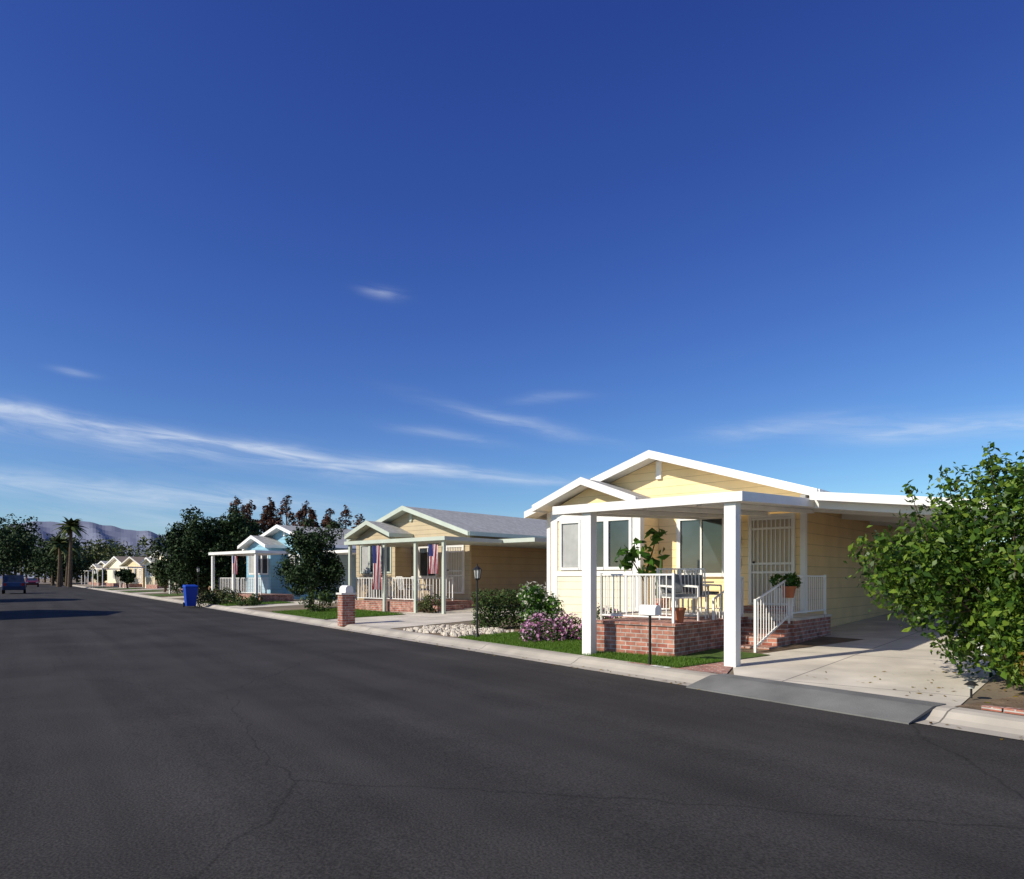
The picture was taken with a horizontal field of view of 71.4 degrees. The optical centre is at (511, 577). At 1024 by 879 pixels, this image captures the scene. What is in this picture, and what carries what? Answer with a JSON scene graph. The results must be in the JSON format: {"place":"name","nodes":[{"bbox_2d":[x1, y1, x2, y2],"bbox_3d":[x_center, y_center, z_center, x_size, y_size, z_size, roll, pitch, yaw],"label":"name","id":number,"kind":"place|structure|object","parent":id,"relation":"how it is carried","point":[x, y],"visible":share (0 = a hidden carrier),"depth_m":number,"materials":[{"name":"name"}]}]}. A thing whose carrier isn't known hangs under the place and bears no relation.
{"place":"outdoors","nodes":[
{"label":"outdoors","id":0,"kind":"place"},
{"bbox_2d":[0,521,165,577],"bbox_3d":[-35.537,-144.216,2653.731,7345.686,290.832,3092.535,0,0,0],"label":"mountains","id":1,"kind":"structure","parent":0,"point":[109,532],"depth_m":3323.00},
{"bbox_2d":[229,598,355,607],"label":"driveway","id":2,"kind":"structure","parent":0,"point":[272,605],"depth_m":35.13,"materials":[{"name":"concrete"}]},
{"bbox_2d":[331,604,538,628],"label":"driveway","id":3,"kind":"structure","parent":0,"point":[407,619],"depth_m":23.02,"materials":[{"name":"concrete"}]},
{"bbox_2d":[0,584,1023,878],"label":"road","id":4,"kind":"structure","parent":0,"point":[144,738],"depth_m":5.47,"materials":[{"name":"asphalt"}]},
{"bbox_2d":[2,575,25,593],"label":"parked suv","id":5,"kind":"object","parent":4,"relation":"on","point":[13,582],"visible":1,"depth_m":65.90,"materials":[{"name":"blue paint"}]},
{"bbox_2d":[25,578,38,586],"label":"parked car","id":6,"kind":"object","parent":4,"relation":"on","point":[31,581],"visible":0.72,"depth_m":114.20,"materials":[{"name":"red paint"}]},
{"bbox_2d":[182,585,197,606],"bbox_3d":[-16.379,0.910,36.242,0.634,1.139,0.834,0,0,-35],"label":"blue recycling bin","id":7,"kind":"object","parent":4,"relation":"on","point":[190,592],"visible":1,"depth_m":35.97,"materials":[{"name":"plastic"}]},
{"bbox_2d":[63,584,1023,739],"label":"kerb","id":8,"kind":"structure","parent":4,"relation":"on","point":[990,723],"depth_m":11.93,"materials":[{"name":"concrete"}]},
{"bbox_2d":[325,626,1023,739],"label":"fallen leaves","id":9,"kind":"object","parent":4,"relation":"on","point":[805,675],"visible":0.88,"depth_m":9.65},
{"bbox_2d":[686,673,945,723],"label":"driveway ramp","id":10,"kind":"structure","parent":4,"relation":"on","point":[887,708],"depth_m":8.41,"materials":[{"name":"concrete"}]},
{"bbox_2d":[0,578,1023,740],"bbox_3d":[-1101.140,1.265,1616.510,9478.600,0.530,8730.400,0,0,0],"label":"ground","id":11,"kind":"structure","parent":0,"point":[996,690],"depth_m":18.61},
{"bbox_2d":[0,513,47,581],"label":"distant trees","id":12,"kind":"object","parent":11,"relation":"on","point":[16,541],"visible":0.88,"depth_m":151.06,"materials":[{"name":"green plant"}]},
{"bbox_2d":[19,531,95,585],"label":"roadside trees","id":13,"kind":"object","parent":11,"relation":"on","point":[47,563],"visible":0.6,"depth_m":101.90,"materials":[{"name":"green plant"}]},
{"bbox_2d":[42,534,79,586],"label":"palm tree","id":14,"kind":"object","parent":11,"relation":"on","point":[60,547],"visible":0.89,"depth_m":87.83,"materials":[{"name":"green plant"}]},
{"bbox_2d":[49,538,81,585],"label":"palm tree","id":15,"kind":"object","parent":11,"relation":"on","point":[76,552],"visible":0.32,"depth_m":95.80,"materials":[{"name":"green plant"}]},
{"bbox_2d":[51,517,88,586],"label":"palm tree","id":16,"kind":"object","parent":11,"relation":"on","point":[71,527],"visible":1,"depth_m":84.80,"materials":[{"name":"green plant"}]},
{"bbox_2d":[25,531,163,582],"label":"distant trees","id":17,"kind":"object","parent":11,"relation":"on","point":[108,552],"visible":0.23,"depth_m":157.92,"materials":[{"name":"green plant"}]},
{"bbox_2d":[91,570,106,585],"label":"front yard tree","id":18,"kind":"object","parent":11,"relation":"on","point":[100,576],"visible":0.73,"depth_m":119.13,"materials":[{"name":"green plant"}]},
{"bbox_2d":[91,568,123,585],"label":"porch","id":19,"kind":"object","parent":11,"relation":"on","point":[113,577],"visible":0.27,"depth_m":112.30,"materials":[{"name":"white paint"}]},
{"bbox_2d":[108,559,123,582],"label":"walls","id":20,"kind":"structure","parent":11,"relation":"on","point":[115,563],"depth_m":115.81,"materials":[{"name":"beige"}]},
{"bbox_2d":[103,556,120,582],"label":"fascia","id":21,"kind":"structure","parent":20,"relation":"attached to","point":[110,561],"depth_m":116.07,"materials":[{"name":"white paint"}]},
{"bbox_2d":[115,569,136,587],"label":"front yard tree","id":22,"kind":"object","parent":11,"relation":"on","point":[127,576],"visible":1,"depth_m":90.15,"materials":[{"name":"green plant"}]},
{"bbox_2d":[118,567,144,587],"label":"porch","id":23,"kind":"object","parent":11,"relation":"on","point":[120,585],"visible":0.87,"depth_m":98.11,"materials":[{"name":"white paint"}]},
{"bbox_2d":[124,560,144,586],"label":"walls","id":24,"kind":"structure","parent":11,"relation":"on","point":[131,563],"depth_m":99.84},
{"bbox_2d":[119,556,144,586],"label":"fascia","id":25,"kind":"structure","parent":24,"relation":"attached to","point":[126,561],"depth_m":98.75,"materials":[{"name":"white paint"}]},
{"bbox_2d":[125,557,145,564],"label":"roof","id":26,"kind":"structure","parent":24,"relation":"on","point":[138,559],"depth_m":99.45,"materials":[{"name":"grey"}]},
{"bbox_2d":[145,561,157,587],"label":"bay window","id":27,"kind":"structure","parent":11,"relation":"on","point":[150,580],"depth_m":88.42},
{"bbox_2d":[140,557,158,563],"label":"bay roof","id":28,"kind":"structure","parent":27,"relation":"on","point":[144,560],"depth_m":88.19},
{"bbox_2d":[146,585,168,588],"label":"porch","id":29,"kind":"object","parent":11,"relation":"on","point":[153,587],"visible":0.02,"depth_m":85.07,"materials":[{"name":"red brick"}]},
{"bbox_2d":[146,558,171,591],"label":"front yard tree","id":30,"kind":"object","parent":11,"relation":"on","point":[164,584],"visible":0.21,"depth_m":65.45,"materials":[{"name":"green plant"}]},
{"bbox_2d":[146,593,183,595],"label":"lawn","id":31,"kind":"structure","parent":11,"relation":"on","point":[175,594],"depth_m":56.88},
{"bbox_2d":[146,527,199,594],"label":"evergreen tree","id":32,"kind":"object","parent":11,"relation":"on","point":[160,569],"visible":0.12,"depth_m":52.41,"materials":[{"name":"green plant"}]},
{"bbox_2d":[157,505,246,595],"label":"evergreen tree","id":33,"kind":"object","parent":11,"relation":"on","point":[193,553],"visible":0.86,"depth_m":48.63,"materials":[{"name":"green plant"}]},
{"bbox_2d":[205,505,261,590],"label":"evergreen tree","id":34,"kind":"object","parent":11,"relation":"on","point":[242,528],"visible":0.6,"depth_m":49.38,"materials":[{"name":"green plant"}]},
{"bbox_2d":[228,497,244,515],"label":"cypress tree","id":35,"kind":"object","parent":11,"relation":"on","point":[237,502],"visible":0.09,"depth_m":61.90,"materials":[{"name":"brown plant"}]},
{"bbox_2d":[199,600,292,605],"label":"lawn","id":36,"kind":"structure","parent":11,"relation":"on","point":[266,602],"depth_m":36.51,"materials":[{"name":"green plant"}]},
{"bbox_2d":[196,587,241,606],"bbox_3d":[-15.287,1.023,36.971,2.172,1.139,1.472,0,0,0],"label":"shrub","id":37,"kind":"object","parent":36,"relation":"on","point":[210,597],"visible":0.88,"depth_m":36.75,"materials":[{"name":"green plant"}]},
{"bbox_2d":[224,593,263,605],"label":"shrub","id":38,"kind":"object","parent":36,"relation":"on","point":[252,600],"visible":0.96,"depth_m":34.76,"materials":[{"name":"green plant"}]},
{"bbox_2d":[241,500,259,535],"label":"cypress tree","id":39,"kind":"object","parent":11,"relation":"on","point":[249,508],"visible":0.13,"depth_m":59.89,"materials":[{"name":"brown plant"}]},
{"bbox_2d":[247,542,283,593],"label":"walls","id":40,"kind":"structure","parent":11,"relation":"on","point":[267,565],"depth_m":42.43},
{"bbox_2d":[237,535,285,548],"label":"bay roof","id":41,"kind":"structure","parent":40,"relation":"on","point":[267,542],"depth_m":42.64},
{"bbox_2d":[258,504,276,532],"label":"cypress tree","id":42,"kind":"object","parent":11,"relation":"on","point":[266,518],"visible":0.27,"depth_m":59.95,"materials":[{"name":"brown plant"}]},
{"bbox_2d":[262,497,277,533],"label":"cypress tree","id":43,"kind":"object","parent":11,"relation":"on","point":[272,503],"visible":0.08,"depth_m":64.03,"materials":[{"name":"brown plant"}]},
{"bbox_2d":[208,550,355,601],"bbox_3d":[-9.949,0.000,42.918,8.800,3.000,12.800,0,0,41],"label":"porch","id":44,"kind":"object","parent":11,"relation":"on","point":[272,597],"visible":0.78,"depth_m":39.08,"materials":[{"name":"white paint"}]},
{"bbox_2d":[232,555,237,573],"bbox_3d":[-15.120,-0.716,38.798,0.500,1.032,0.143,0,0,41],"label":"hanging flag","id":45,"kind":"object","parent":44,"relation":"hanging from","point":[234,559],"visible":1,"depth_m":38.71,"materials":[{"name":"fabric"}]},
{"bbox_2d":[274,495,295,525],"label":"cypress tree","id":46,"kind":"object","parent":11,"relation":"on","point":[290,515],"visible":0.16,"depth_m":59.91,"materials":[{"name":"brown plant"}]},
{"bbox_2d":[292,508,304,525],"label":"cypress tree","id":47,"kind":"object","parent":11,"relation":"on","point":[298,516],"visible":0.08,"depth_m":58.86,"materials":[{"name":"brown plant"}]},
{"bbox_2d":[297,500,311,525],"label":"cypress tree","id":48,"kind":"object","parent":11,"relation":"on","point":[305,509],"visible":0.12,"depth_m":62.78,"materials":[{"name":"brown plant"}]},
{"bbox_2d":[273,518,345,608],"bbox_3d":[-8.401,-0.574,30.279,2.937,4.042,3.204,0,0,-35],"label":"round tree","id":49,"kind":"object","parent":11,"relation":"on","point":[314,567],"visible":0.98,"depth_m":29.74,"materials":[{"name":"green plant"}]},
{"bbox_2d":[271,530,355,599],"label":"walls","id":50,"kind":"structure","parent":11,"relation":"on","point":[279,537],"depth_m":42.07,"materials":[{"name":"blue"}]},
{"bbox_2d":[279,525,354,545],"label":"roof","id":51,"kind":"structure","parent":50,"relation":"on","point":[342,540],"depth_m":42.76,"materials":[{"name":"grey"}]},
{"bbox_2d":[242,524,355,590],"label":"fascia","id":52,"kind":"structure","parent":51,"relation":"attached to","point":[273,530],"depth_m":42.39,"materials":[{"name":"white paint"}]},
{"bbox_2d":[307,508,320,526],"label":"cypress tree","id":53,"kind":"object","parent":11,"relation":"on","point":[311,511],"visible":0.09,"depth_m":59.99,"materials":[{"name":"brown plant"}]},
{"bbox_2d":[320,508,338,527],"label":"cypress tree","id":54,"kind":"object","parent":11,"relation":"on","point":[327,518],"visible":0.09,"depth_m":57.92,"materials":[{"name":"brown plant"}]},
{"bbox_2d":[272,608,403,618],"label":"lawn","id":55,"kind":"structure","parent":11,"relation":"on","point":[330,613],"depth_m":26.15,"materials":[{"name":"green plant"}]},
{"bbox_2d":[298,588,336,612],"bbox_3d":[-7.644,1.027,27.866,1.478,1.289,1.101,0,0,-23],"label":"shrub","id":56,"kind":"object","parent":55,"relation":"on","point":[320,599],"visible":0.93,"depth_m":27.75,"materials":[{"name":"green plant"}]},
{"bbox_2d":[338,505,352,528],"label":"cypress tree","id":57,"kind":"object","parent":11,"relation":"on","point":[345,512],"visible":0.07,"depth_m":59.92,"materials":[{"name":"brown plant"}]},
{"bbox_2d":[336,593,356,625],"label":"pillar","id":58,"kind":"structure","parent":11,"relation":"on","point":[346,608],"depth_m":21.25,"materials":[{"name":"red brick"}]},
{"bbox_2d":[339,585,352,592],"bbox_3d":[-4.980,0.330,21.400,0.240,0.218,0.520,0,0,-34],"label":"box","id":59,"kind":"object","parent":58,"relation":"on","point":[345,588],"visible":1,"depth_m":21.22,"materials":[{"name":"white paint"}]},
{"bbox_2d":[351,514,364,528],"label":"cypress tree","id":60,"kind":"object","parent":11,"relation":"on","point":[360,519],"visible":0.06,"depth_m":61.95,"materials":[{"name":"brown plant"}]},
{"bbox_2d":[356,528,410,599],"bbox_3d":[-5.841,-0.430,32.208,2.770,3.860,0.972,0,0,41],"label":"bay window","id":61,"kind":"structure","parent":11,"relation":"on","point":[398,561],"depth_m":31.66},
{"bbox_2d":[344,520,413,539],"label":"bay roof","id":62,"kind":"structure","parent":61,"relation":"on","point":[389,529],"depth_m":31.67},
{"bbox_2d":[355,577,475,611],"bbox_3d":[-3.777,0.735,28.873,4.300,1.530,3.296,0,0,41],"label":"porch","id":63,"kind":"object","parent":11,"relation":"on","point":[395,604],"visible":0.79,"depth_m":27.75,"materials":[{"name":"wood"}]},
{"bbox_2d":[396,576,411,599],"bbox_3d":[-4.333,0.418,29.087,0.637,0.964,0.536,0,0,-39],"label":"patio chair","id":64,"kind":"object","parent":63,"relation":"on","point":[399,577],"visible":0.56,"depth_m":28.91,"materials":[{"name":"white paint"}]},
{"bbox_2d":[411,576,431,600],"bbox_3d":[-3.538,0.418,27.866,0.637,0.964,0.536,0,0,-39],"label":"patio chair","id":65,"kind":"object","parent":63,"relation":"on","point":[421,589],"visible":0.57,"depth_m":27.80,"materials":[{"name":"white paint"}]},
{"bbox_2d":[416,592,446,612],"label":"shrub","id":66,"kind":"object","parent":11,"relation":"on","point":[426,603],"visible":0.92,"depth_m":25.94,"materials":[{"name":"green plant"}]},
{"bbox_2d":[344,536,546,613],"bbox_3d":[0.135,-0.050,31.239,7.500,2.900,12.600,0,0,41],"label":"porch canopy","id":67,"kind":"object","parent":11,"relation":"on","point":[445,541],"visible":0.64,"depth_m":27.08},
{"bbox_2d":[371,545,380,589],"bbox_3d":[-5.246,-0.416,27.488,0.550,1.732,0.143,0,0,41],"label":"hanging flag","id":68,"kind":"object","parent":67,"relation":"hanging from","point":[376,550],"visible":1,"depth_m":27.40,"materials":[{"name":"fabric"}]},
{"bbox_2d":[428,543,437,573],"bbox_3d":[-2.830,-0.691,25.389,0.550,1.082,0.143,0,0,41],"label":"hanging flag","id":69,"kind":"object","parent":67,"relation":"hanging from","point":[433,558],"visible":1,"depth_m":25.30,"materials":[{"name":"fabric"}]},
{"bbox_2d":[390,512,546,605],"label":"walls","id":70,"kind":"structure","parent":11,"relation":"on","point":[510,568],"depth_m":30.97,"materials":[{"name":"beige"}]},
{"bbox_2d":[418,545,464,593],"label":"openings","id":71,"kind":"object","parent":70,"relation":"attached to","point":[455,562],"visible":0.86,"depth_m":29.91,"materials":[{"name":"white paint"}]},
{"bbox_2d":[347,506,546,599],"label":"fascia","id":72,"kind":"structure","parent":70,"relation":"attached to","point":[396,513],"depth_m":29.98,"materials":[{"name":"beige"}]},
{"bbox_2d":[391,506,546,536],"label":"roof","id":73,"kind":"structure","parent":70,"relation":"on","point":[475,522],"depth_m":32.50,"materials":[{"name":"grey"}]},
{"bbox_2d":[551,488,658,626],"bbox_3d":[2.379,-0.430,18.648,2.770,3.860,0.972,0,0,41],"label":"bay window","id":74,"kind":"structure","parent":11,"relation":"on","point":[614,534],"depth_m":18.23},
{"bbox_2d":[532,477,650,513],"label":"bay roof","id":75,"kind":"structure","parent":74,"relation":"on","point":[566,493],"depth_m":18.33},
{"bbox_2d":[458,631,768,667],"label":"lawn","id":76,"kind":"structure","parent":11,"relation":"on","point":[574,646],"depth_m":12.63,"materials":[{"name":"green plant"}]},
{"bbox_2d":[473,564,481,636],"bbox_3d":[-0.790,0.527,16.200,0.213,1.700,0.213,0,0,0],"label":"garden lamp post","id":77,"kind":"object","parent":76,"relation":"on","point":[477,569],"visible":0.94,"depth_m":16.18,"materials":[{"name":"black metal"}]},
{"bbox_2d":[517,581,566,632],"bbox_3d":[0.698,0.755,16.668,1.193,1.364,1.238,0,0,0],"label":"flowering shrub","id":78,"kind":"object","parent":76,"relation":"on","point":[532,599],"visible":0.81,"depth_m":16.39,"materials":[{"name":"green plant"}]},
{"bbox_2d":[518,611,581,641],"bbox_3d":[0.880,1.091,15.227,1.507,0.768,1.039,0,0,0],"label":"pink flower bush","id":79,"kind":"object","parent":76,"relation":"on","point":[531,630],"visible":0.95,"depth_m":15.03,"materials":[{"name":"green plant"}]},
{"bbox_2d":[582,512,596,654],"bbox_3d":[1.383,0.130,12.716,0.190,2.700,0.190,0,0,41],"label":"porch post","id":80,"kind":"object","parent":76,"relation":"on","point":[589,582],"visible":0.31,"depth_m":12.64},
{"bbox_2d":[575,603,621,638],"bbox_3d":[1.866,0.961,14.877,1.219,0.972,0.821,0,0,-23],"label":"shrub","id":81,"kind":"object","parent":76,"relation":"on","point":[598,617],"visible":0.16,"depth_m":14.84,"materials":[{"name":"green plant"}]},
{"bbox_2d":[639,603,660,664],"bbox_3d":[2.195,0.905,11.303,0.152,1.010,0.360,0,0,-34],"label":"mailbox","id":82,"kind":"object","parent":76,"relation":"on","point":[649,610],"visible":0.92,"depth_m":11.29,"materials":[{"name":"white metal"}]},
{"bbox_2d":[426,624,863,653],"bbox_3d":[2.435,1.302,15.992,5.688,0.142,8.097,0,0,-34],"label":"flower bed","id":83,"kind":"object","parent":11,"relation":"on","point":[823,640],"visible":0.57,"depth_m":13.81,"materials":[{"name":"soil"}]},
{"bbox_2d":[403,624,514,636],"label":"white pebbles","id":84,"kind":"object","parent":83,"relation":"on","point":[458,630],"visible":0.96,"depth_m":17.84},
{"bbox_2d":[469,588,526,628],"bbox_3d":[-0.251,0.804,18.600,1.817,1.128,0.982,0,0,-14],"label":"hedge","id":85,"kind":"object","parent":83,"relation":"on","point":[488,611],"visible":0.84,"depth_m":18.39,"materials":[{"name":"green plant"}]},
{"bbox_2d":[627,661,731,673],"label":"walkway","id":86,"kind":"structure","parent":11,"relation":"on","point":[718,667],"depth_m":10.80,"materials":[{"name":"red brick"}]},
{"bbox_2d":[552,491,818,518],"bbox_3d":[3.977,-1.367,14.031,3.600,0.420,5.730,0,0,41],"label":"porch canopy","id":87,"kind":"object","parent":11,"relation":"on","point":[711,505],"visible":0.87,"depth_m":12.59,"materials":[{"name":"metal"}]},
{"bbox_2d":[600,573,825,652],"bbox_3d":[3.700,0.645,14.703,3.820,1.470,4.940,0,0,41],"label":"porch railing","id":88,"kind":"object","parent":11,"relation":"on","point":[791,605],"visible":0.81,"depth_m":13.49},
{"bbox_2d":[768,572,802,597],"bbox_3d":[5.280,0.126,13.718,0.610,0.507,0.372,0,0,0],"label":"potted plant","id":89,"kind":"object","parent":88,"relation":"hanging from","point":[793,584],"visible":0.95,"depth_m":13.64,"materials":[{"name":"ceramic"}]},
{"bbox_2d":[611,460,934,626],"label":"walls","id":90,"kind":"structure","parent":11,"relation":"on","point":[831,537],"depth_m":17.61,"materials":[{"name":"yellow"}]},
{"bbox_2d":[524,450,828,617],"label":"fascia","id":91,"kind":"structure","parent":90,"relation":"attached to","point":[641,460],"depth_m":16.94,"materials":[{"name":"white paint"}]},
{"bbox_2d":[677,517,723,576],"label":"windows","id":92,"kind":"structure","parent":90,"relation":"attached to","point":[700,542],"depth_m":17.30,"materials":[{"name":"glass"}]},
{"bbox_2d":[748,513,794,605],"bbox_3d":[5.769,-0.415,16.275,1.360,2.070,0.112,0,0,41],"label":"door","id":93,"kind":"structure","parent":90,"relation":"attached to","point":[771,544],"depth_m":16.23,"materials":[{"name":"white paint"}]},
{"bbox_2d":[809,491,1021,537],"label":"carport roof","id":94,"kind":"structure","parent":90,"relation":"attached to","point":[876,509],"depth_m":12.65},
{"bbox_2d":[964,681,978,697],"bbox_3d":[5.160,1.255,8.000,0.148,0.190,0.148,0,0,0],"label":"garden path light","id":95,"kind":"object","parent":11,"relation":"on","point":[971,685],"visible":1,"depth_m":7.98,"materials":[{"name":"silver metal"}]},
{"bbox_2d":[956,695,1023,715],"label":"planting bed","id":96,"kind":"object","parent":11,"relation":"on","point":[1010,702],"visible":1,"depth_m":7.70,"materials":[{"name":"soil"}]},
{"bbox_2d":[843,441,1023,688],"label":"citrus tree","id":97,"kind":"object","parent":96,"relation":"on","point":[939,569],"visible":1,"depth_m":8.80,"materials":[{"name":"green plant"}]},
{"bbox_2d":[981,705,1023,715],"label":"brick edging","id":98,"kind":"object","parent":96,"relation":"on","point":[1006,710],"visible":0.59,"depth_m":7.29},
{"bbox_2d":[0,0,1023,543],"label":"sky","id":99,"kind":"structure","parent":0,"point":[373,258],"materials":[{"name":"blue"}]},
{"bbox_2d":[597,605,831,656],"bbox_3d":[3.678,1.065,14.700,4.010,0.870,5.226,0,0,41],"label":"porch base","id":100,"kind":"object","parent":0,"point":[688,635],"visible":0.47,"depth_m":13.07,"materials":[{"name":"brick"}]},
{"bbox_2d":[613,528,669,603],"bbox_3d":[2.761,0.103,15.080,1.175,2.395,0.768,0,0,0],"label":"potted fig tree","id":101,"kind":"object","parent":100,"relation":"on","point":[633,553],"visible":0.6,"depth_m":15.04,"materials":[{"name":"green plant"}]},
{"bbox_2d":[653,558,668,607],"bbox_3d":[3.549,0.155,16.953,0.396,1.250,0.396,0,0,0],"label":"potted cactus","id":102,"kind":"object","parent":100,"relation":"on","point":[661,563],"visible":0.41,"depth_m":16.91,"materials":[{"name":"ceramic"}]},
{"bbox_2d":[656,568,698,620],"bbox_3d":[3.055,0.298,13.179,0.536,0.964,0.637,0,0,-19],"label":"patio chair","id":103,"kind":"object","parent":100,"relation":"on","point":[679,593],"visible":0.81,"depth_m":13.31,"materials":[{"name":"white paint"}]},
{"bbox_2d":[670,607,685,622],"bbox_3d":[2.896,0.648,12.419,0.286,0.264,0.286,0,0,0],"label":"terracotta pot","id":104,"kind":"object","parent":100,"relation":"on","point":[679,614],"visible":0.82,"depth_m":12.32,"materials":[{"name":"ceramic"}]},
{"bbox_2d":[678,568,708,618],"bbox_3d":[3.502,0.298,13.744,0.536,0.964,0.637,0,0,21],"label":"patio chair","id":105,"kind":"object","parent":100,"relation":"on","point":[695,579],"visible":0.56,"depth_m":13.51,"materials":[{"name":"white paint"}]},
{"bbox_2d":[684,581,713,616],"bbox_3d":[3.745,0.425,14.663,0.800,0.710,0.800,0,0,0],"label":"patio table","id":106,"kind":"object","parent":100,"relation":"on","point":[693,606],"visible":0.48,"depth_m":14.63,"materials":[{"name":"white paint"}]},
{"bbox_2d":[683,570,721,613],"bbox_3d":[4.160,0.298,15.564,0.637,0.964,0.536,0,0,-19],"label":"patio chair","id":107,"kind":"object","parent":100,"relation":"on","point":[710,593],"visible":0.3,"depth_m":15.41,"materials":[{"name":"white paint"}]},
{"bbox_2d":[724,501,740,667],"bbox_3d":[3.394,0.130,10.967,0.190,2.700,0.190,0,0,41],"label":"porch post","id":108,"kind":"object","parent":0,"point":[732,584],"visible":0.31,"depth_m":10.90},
{"bbox_2d":[733,610,996,706],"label":"driveway","id":109,"kind":"structure","parent":0,"point":[907,662],"depth_m":10.77,"materials":[{"name":"concrete"}]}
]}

